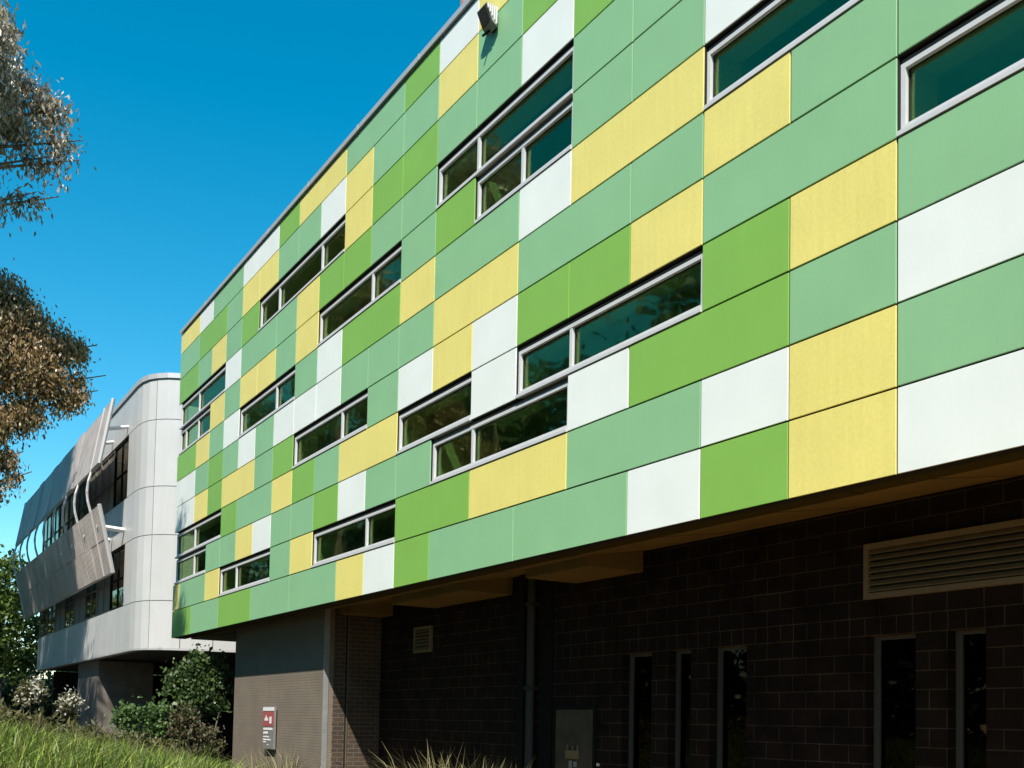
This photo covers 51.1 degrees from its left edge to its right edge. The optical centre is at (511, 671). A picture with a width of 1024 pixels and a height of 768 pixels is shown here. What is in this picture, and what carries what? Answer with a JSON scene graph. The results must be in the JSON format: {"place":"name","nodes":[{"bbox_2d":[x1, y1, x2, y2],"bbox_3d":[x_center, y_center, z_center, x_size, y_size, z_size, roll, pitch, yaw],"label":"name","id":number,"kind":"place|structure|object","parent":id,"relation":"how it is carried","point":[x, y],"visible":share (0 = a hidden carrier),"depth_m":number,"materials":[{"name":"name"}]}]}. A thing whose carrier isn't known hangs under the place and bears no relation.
{"place":"outdoors","nodes":[
{"label":"outdoors","id":0,"kind":"place"},
{"bbox_2d":[76,660,153,739],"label":"concrete pier","id":1,"kind":"structure","parent":0,"point":[107,685],"depth_m":40.73,"materials":[{"name":"grey concrete"}]},
{"bbox_2d":[12,373,235,676],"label":"silver building","id":2,"kind":"structure","parent":1,"relation":"on","point":[96,579],"depth_m":36.46,"materials":[{"name":"grey metal"}]},
{"bbox_2d":[39,609,46,637],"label":"window","id":3,"kind":"structure","parent":2,"relation":"in","point":[43,624],"depth_m":50.75,"materials":[{"name":"grey glass"}]},
{"bbox_2d":[42,514,50,551],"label":"window","id":4,"kind":"structure","parent":2,"relation":"in","point":[47,528],"depth_m":50.91,"materials":[{"name":"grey glass"}]},
{"bbox_2d":[46,604,55,635],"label":"window","id":5,"kind":"structure","parent":2,"relation":"in","point":[51,610],"depth_m":48.76,"materials":[{"name":"grey glass"}]},
{"bbox_2d":[50,505,59,544],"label":"window","id":6,"kind":"structure","parent":2,"relation":"in","point":[56,519],"depth_m":48.88,"materials":[{"name":"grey glass"}]},
{"bbox_2d":[55,599,64,631],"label":"window","id":7,"kind":"structure","parent":2,"relation":"in","point":[59,609],"depth_m":46.70,"materials":[{"name":"grey glass"}]},
{"bbox_2d":[58,496,68,537],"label":"window","id":8,"kind":"structure","parent":2,"relation":"in","point":[61,530],"depth_m":47.17,"materials":[{"name":"grey glass"}]},
{"bbox_2d":[64,595,73,628],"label":"window","id":9,"kind":"structure","parent":2,"relation":"in","point":[69,602],"depth_m":44.72,"materials":[{"name":"grey glass"}]},
{"bbox_2d":[67,489,78,530],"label":"window","id":10,"kind":"structure","parent":2,"relation":"in","point":[71,518],"depth_m":45.28,"materials":[{"name":"grey glass"}]},
{"bbox_2d":[73,589,84,624],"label":"window","id":11,"kind":"structure","parent":2,"relation":"in","point":[79,598],"depth_m":42.63,"materials":[{"name":"grey glass"}]},
{"bbox_2d":[78,477,88,520],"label":"window","id":12,"kind":"structure","parent":2,"relation":"in","point":[82,504],"depth_m":43.14,"materials":[{"name":"grey glass"}]},
{"bbox_2d":[84,583,96,620],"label":"window","id":13,"kind":"structure","parent":2,"relation":"in","point":[91,591],"depth_m":40.59,"materials":[{"name":"grey glass"}]},
{"bbox_2d":[88,464,101,512],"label":"window","id":14,"kind":"structure","parent":2,"relation":"in","point":[95,481],"depth_m":40.79,"materials":[{"name":"black glass"}]},
{"bbox_2d":[96,576,109,616],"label":"window","id":15,"kind":"structure","parent":2,"relation":"in","point":[103,586],"depth_m":38.57,"materials":[{"name":"grey glass"}]},
{"bbox_2d":[100,450,114,514],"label":"window","id":16,"kind":"structure","parent":2,"relation":"in","point":[108,465],"depth_m":38.75,"materials":[{"name":"black glass"}]},
{"bbox_2d":[109,545,124,611],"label":"window","id":17,"kind":"structure","parent":2,"relation":"in","point":[118,556],"depth_m":36.57,"materials":[{"name":"black glass"}]},
{"bbox_2d":[113,436,128,507],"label":"window","id":18,"kind":"structure","parent":2,"relation":"in","point":[121,452],"depth_m":36.88,"materials":[{"name":"black glass"}]},
{"bbox_2d":[173,748,232,767],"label":"ground","id":19,"kind":"structure","parent":0,"point":[227,755],"depth_m":43.56,"materials":[{"name":"brown soil"}]},
{"bbox_2d":[0,544,47,705],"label":"leafy tree","id":20,"kind":"object","parent":19,"relation":"on","point":[11,614],"visible":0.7,"depth_m":54.22,"materials":[{"name":"green plant"}]},
{"bbox_2d":[1,670,67,726],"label":"hedge","id":21,"kind":"object","parent":19,"relation":"on","point":[6,695],"visible":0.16,"depth_m":57.87,"materials":[{"name":"green plant"}]},
{"bbox_2d":[2,655,168,689],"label":"distant wood","id":22,"kind":"object","parent":19,"relation":"on","point":[46,675],"depth_m":81.55,"materials":[{"name":"green plant"}]},
{"bbox_2d":[103,695,154,741],"bbox_3d":[-9.066,1.571,25.369,1.210,2.146,0.995,3,-3,-32],"label":"leafy shrub","id":23,"kind":"object","parent":19,"relation":"on","point":[125,718],"visible":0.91,"depth_m":25.28,"materials":[{"name":"green plant"}]},
{"bbox_2d":[52,671,234,748],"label":"undercroft wall","id":24,"kind":"structure","parent":19,"relation":"on","point":[61,680],"depth_m":54.12,"materials":[{"name":"grey concrete"}]},
{"bbox_2d":[61,689,77,718],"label":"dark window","id":25,"kind":"structure","parent":24,"relation":"in","point":[63,690],"depth_m":51.93,"materials":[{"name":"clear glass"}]},
{"bbox_2d":[152,692,176,721],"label":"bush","id":26,"kind":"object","parent":24,"relation":"in","point":[169,698],"depth_m":54.33,"materials":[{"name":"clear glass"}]},
{"bbox_2d":[156,643,234,757],"bbox_3d":[-7.860,1.003,26.863,2.129,3.475,1.146,1,-3,-2],"label":"leafy shrub","id":27,"kind":"object","parent":19,"relation":"on","point":[200,692],"visible":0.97,"depth_m":26.73,"materials":[{"name":"green plant"}]},
{"bbox_2d":[232,608,381,767],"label":"rendered block","id":28,"kind":"structure","parent":19,"relation":"on","point":[314,677],"depth_m":21.50,"materials":[{"name":"grey brick"}]},
{"bbox_2d":[262,706,276,748],"bbox_3d":[-5.266,1.232,23.302,0.101,0.920,0.700,3,-3,-32],"label":"wall sign","id":29,"kind":"object","parent":28,"relation":"attached to","point":[269,726],"visible":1,"depth_m":23.20,"materials":[{"name":"grey metal"}]},
{"bbox_2d":[171,0,1023,767],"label":"office building","id":30,"kind":"structure","parent":19,"relation":"on","point":[601,382],"depth_m":12.47,"materials":[{"name":"green"}]},
{"bbox_2d":[174,547,205,584],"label":"window","id":31,"kind":"structure","parent":30,"relation":"in","point":[195,554],"depth_m":27.44,"materials":[{"name":"white metal"}]},
{"bbox_2d":[178,407,210,455],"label":"window","id":32,"kind":"structure","parent":30,"relation":"in","point":[198,421],"depth_m":27.92,"materials":[{"name":"white metal"}]},
{"bbox_2d":[175,511,220,558],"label":"window","id":33,"kind":"structure","parent":30,"relation":"in","point":[196,527],"depth_m":27.28,"materials":[{"name":"white metal"}]},
{"bbox_2d":[179,366,225,429],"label":"window","id":34,"kind":"structure","parent":30,"relation":"in","point":[199,394],"depth_m":27.45,"materials":[{"name":"white metal"}]},
{"bbox_2d":[218,550,269,596],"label":"window","id":35,"kind":"structure","parent":30,"relation":"in","point":[238,565],"depth_m":24.10,"materials":[{"name":"white metal"}]},
{"bbox_2d":[238,369,294,438],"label":"window","id":36,"kind":"structure","parent":30,"relation":"in","point":[276,387],"depth_m":22.70,"materials":[{"name":"white metal"}]},
{"bbox_2d":[258,218,345,330],"bbox_3d":[-4.219,-7.826,21.376,0.142,0.689,4.784,3,-3,-32],"label":"window","id":37,"kind":"structure","parent":30,"relation":"in","point":[322,247],"depth_m":21.29,"materials":[{"name":"white metal"}]},
{"bbox_2d":[292,392,367,468],"bbox_3d":[-3.342,-4.387,19.675,0.142,0.689,3.584,3,-3,-32],"label":"window","id":38,"kind":"structure","parent":30,"relation":"in","point":[342,412],"depth_m":19.49,"materials":[{"name":"white metal"}]},
{"bbox_2d":[311,502,394,567],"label":"window","id":39,"kind":"structure","parent":30,"relation":"in","point":[367,516],"depth_m":18.33,"materials":[{"name":"white metal"}]},
{"bbox_2d":[317,244,401,346],"bbox_3d":[-2.674,-6.521,18.755,0.142,0.689,3.584,3,-3,-32],"label":"window","id":40,"kind":"structure","parent":30,"relation":"in","point":[372,275],"depth_m":18.59,"materials":[{"name":"white metal"}]},
{"bbox_2d":[396,375,474,454],"bbox_3d":[-1.155,-3.818,16.066,0.142,0.689,2.384,3,-3,-32],"label":"window","id":41,"kind":"structure","parent":30,"relation":"in","point":[466,382],"depth_m":16.06,"materials":[{"name":"white metal"}]},
{"bbox_2d":[477,2,497,36],"bbox_3d":[-0.327,-8.970,14.792,0.227,0.338,0.278,3,-3,-32],"label":"floodlight","id":42,"kind":"object","parent":30,"relation":"attached to","point":[487,13],"visible":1,"depth_m":14.73,"materials":[{"name":"grey metal"}]},
{"bbox_2d":[429,379,567,484],"bbox_3d":[-0.226,-3.175,14.500,0.142,0.689,3.584,3,-3,-32],"label":"window","id":43,"kind":"structure","parent":30,"relation":"in","point":[473,428],"depth_m":14.56,"materials":[{"name":"white metal"}]},
{"bbox_2d":[436,44,573,209],"bbox_3d":[-0.146,-7.370,14.702,0.142,0.689,3.584,3,-3,-32],"label":"window","id":44,"kind":"structure","parent":30,"relation":"in","point":[479,139],"depth_m":14.59,"materials":[{"name":"white metal"}]},
{"bbox_2d":[474,99,572,223],"bbox_3d":[0.155,-6.689,14.158,0.142,0.689,2.384,3,-3,-32],"label":"window","id":45,"kind":"structure","parent":30,"relation":"in","point":[523,149],"depth_m":14.15,"materials":[{"name":"white metal"}]},
{"bbox_2d":[552,705,596,767],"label":"service door","id":46,"kind":"structure","parent":30,"relation":"in","point":[574,743],"depth_m":15.60,"materials":[{"name":"black metal"}]},
{"bbox_2d":[515,250,702,399],"bbox_3d":[1.045,-3.949,12.491,0.142,0.689,3.584,3,-3,-32],"label":"window","id":47,"kind":"structure","parent":30,"relation":"in","point":[572,327],"depth_m":12.47,"materials":[{"name":"white metal"}]},
{"bbox_2d":[628,653,651,767],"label":"slot window","id":48,"kind":"structure","parent":30,"relation":"in","point":[640,681],"depth_m":14.60,"materials":[{"name":"grey glass"}]},
{"bbox_2d":[675,650,690,767],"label":"slot window","id":49,"kind":"structure","parent":30,"relation":"in","point":[683,658],"depth_m":13.85,"materials":[{"name":"grey glass"}]},
{"bbox_2d":[717,646,746,767],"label":"slot window","id":50,"kind":"structure","parent":30,"relation":"in","point":[732,661],"depth_m":13.09,"materials":[{"name":"grey glass"}]},
{"bbox_2d":[703,0,862,110],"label":"window","id":51,"kind":"structure","parent":30,"relation":"in","point":[772,7],"depth_m":10.51,"materials":[{"name":"white metal"}]},
{"bbox_2d":[874,634,915,767],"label":"slot window","id":52,"kind":"structure","parent":30,"relation":"in","point":[894,656],"depth_m":11.04,"materials":[{"name":"grey glass"}]},
{"bbox_2d":[897,0,1023,137],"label":"window","id":53,"kind":"structure","parent":30,"relation":"in","point":[1001,8],"depth_m":8.53,"materials":[{"name":"white metal"}]},
{"bbox_2d":[956,629,985,767],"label":"slot window","id":54,"kind":"structure","parent":30,"relation":"in","point":[970,644],"depth_m":10.29,"materials":[{"name":"grey glass"}]},
{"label":"garden bed","id":55,"kind":"structure","parent":19,"relation":"on","visible":0},
{"bbox_2d":[10,676,54,714],"bbox_3d":[-13.904,1.396,30.941,1.163,2.848,0.873,3,-3,-32],"label":"flowering shrub","id":56,"kind":"object","parent":55,"relation":"on","point":[35,690],"visible":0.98,"depth_m":30.90,"materials":[{"name":"white plant"}]},
{"bbox_2d":[0,0,96,237],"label":"gum tree","id":57,"kind":"object","parent":55,"relation":"on","point":[15,123],"visible":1,"depth_m":22.12,"materials":[{"name":"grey plant"}]},
{"bbox_2d":[0,258,105,507],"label":"gum tree","id":58,"kind":"object","parent":55,"relation":"on","point":[38,355],"visible":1,"depth_m":22.80,"materials":[{"name":"brown plant"}]},
{"bbox_2d":[53,685,88,726],"bbox_3d":[-12.189,1.579,29.516,0.932,2.409,0.896,3,-3,-32],"label":"flowering shrub","id":59,"kind":"object","parent":55,"relation":"on","point":[69,704],"visible":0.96,"depth_m":29.45,"materials":[{"name":"white plant"}]},
{"bbox_2d":[0,697,204,764],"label":"ground cover","id":60,"kind":"object","parent":55,"relation":"on","point":[6,714],"visible":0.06,"depth_m":18.68,"materials":[{"name":"green plant"}]},
{"bbox_2d":[0,714,264,767],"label":"strappy grass","id":61,"kind":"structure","parent":55,"relation":"on","point":[28,749],"depth_m":13.56,"materials":[{"name":"green plant"}]},
{"bbox_2d":[132,692,174,743],"bbox_3d":[-8.601,1.574,25.572,1.144,2.174,0.860,3,-3,-32],"label":"leafy shrub","id":62,"kind":"object","parent":55,"relation":"on","point":[155,727],"visible":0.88,"depth_m":25.51,"materials":[{"name":"green plant"}]},
{"bbox_2d":[158,700,227,761],"bbox_3d":[-7.124,1.629,23.936,1.529,1.970,0.968,3,-3,-32],"label":"rusty shrub","id":63,"kind":"object","parent":55,"relation":"on","point":[176,726],"visible":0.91,"depth_m":23.84,"materials":[{"name":"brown plant"}]},
{"bbox_2d":[225,743,326,767],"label":"grass tuft","id":64,"kind":"object","parent":55,"relation":"on","point":[276,766],"visible":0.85,"depth_m":21.14,"materials":[{"name":"plant"}]},
{"bbox_2d":[0,0,459,678],"label":"sky","id":65,"kind":"structure","parent":0,"point":[200,122],"materials":[{"name":"blue"}]},
{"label":"mulch strip","id":66,"kind":"structure","parent":0,"visible":0},
{"bbox_2d":[348,744,521,767],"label":"grass tuft","id":67,"kind":"object","parent":66,"relation":"on","point":[429,762],"visible":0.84,"depth_m":17.38,"materials":[{"name":"plant"}]},
{"bbox_2d":[413,756,534,767],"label":"grass tuft","id":68,"kind":"object","parent":66,"relation":"on","point":[468,764],"visible":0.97,"depth_m":15.97,"materials":[{"name":"plant"}]}
]}

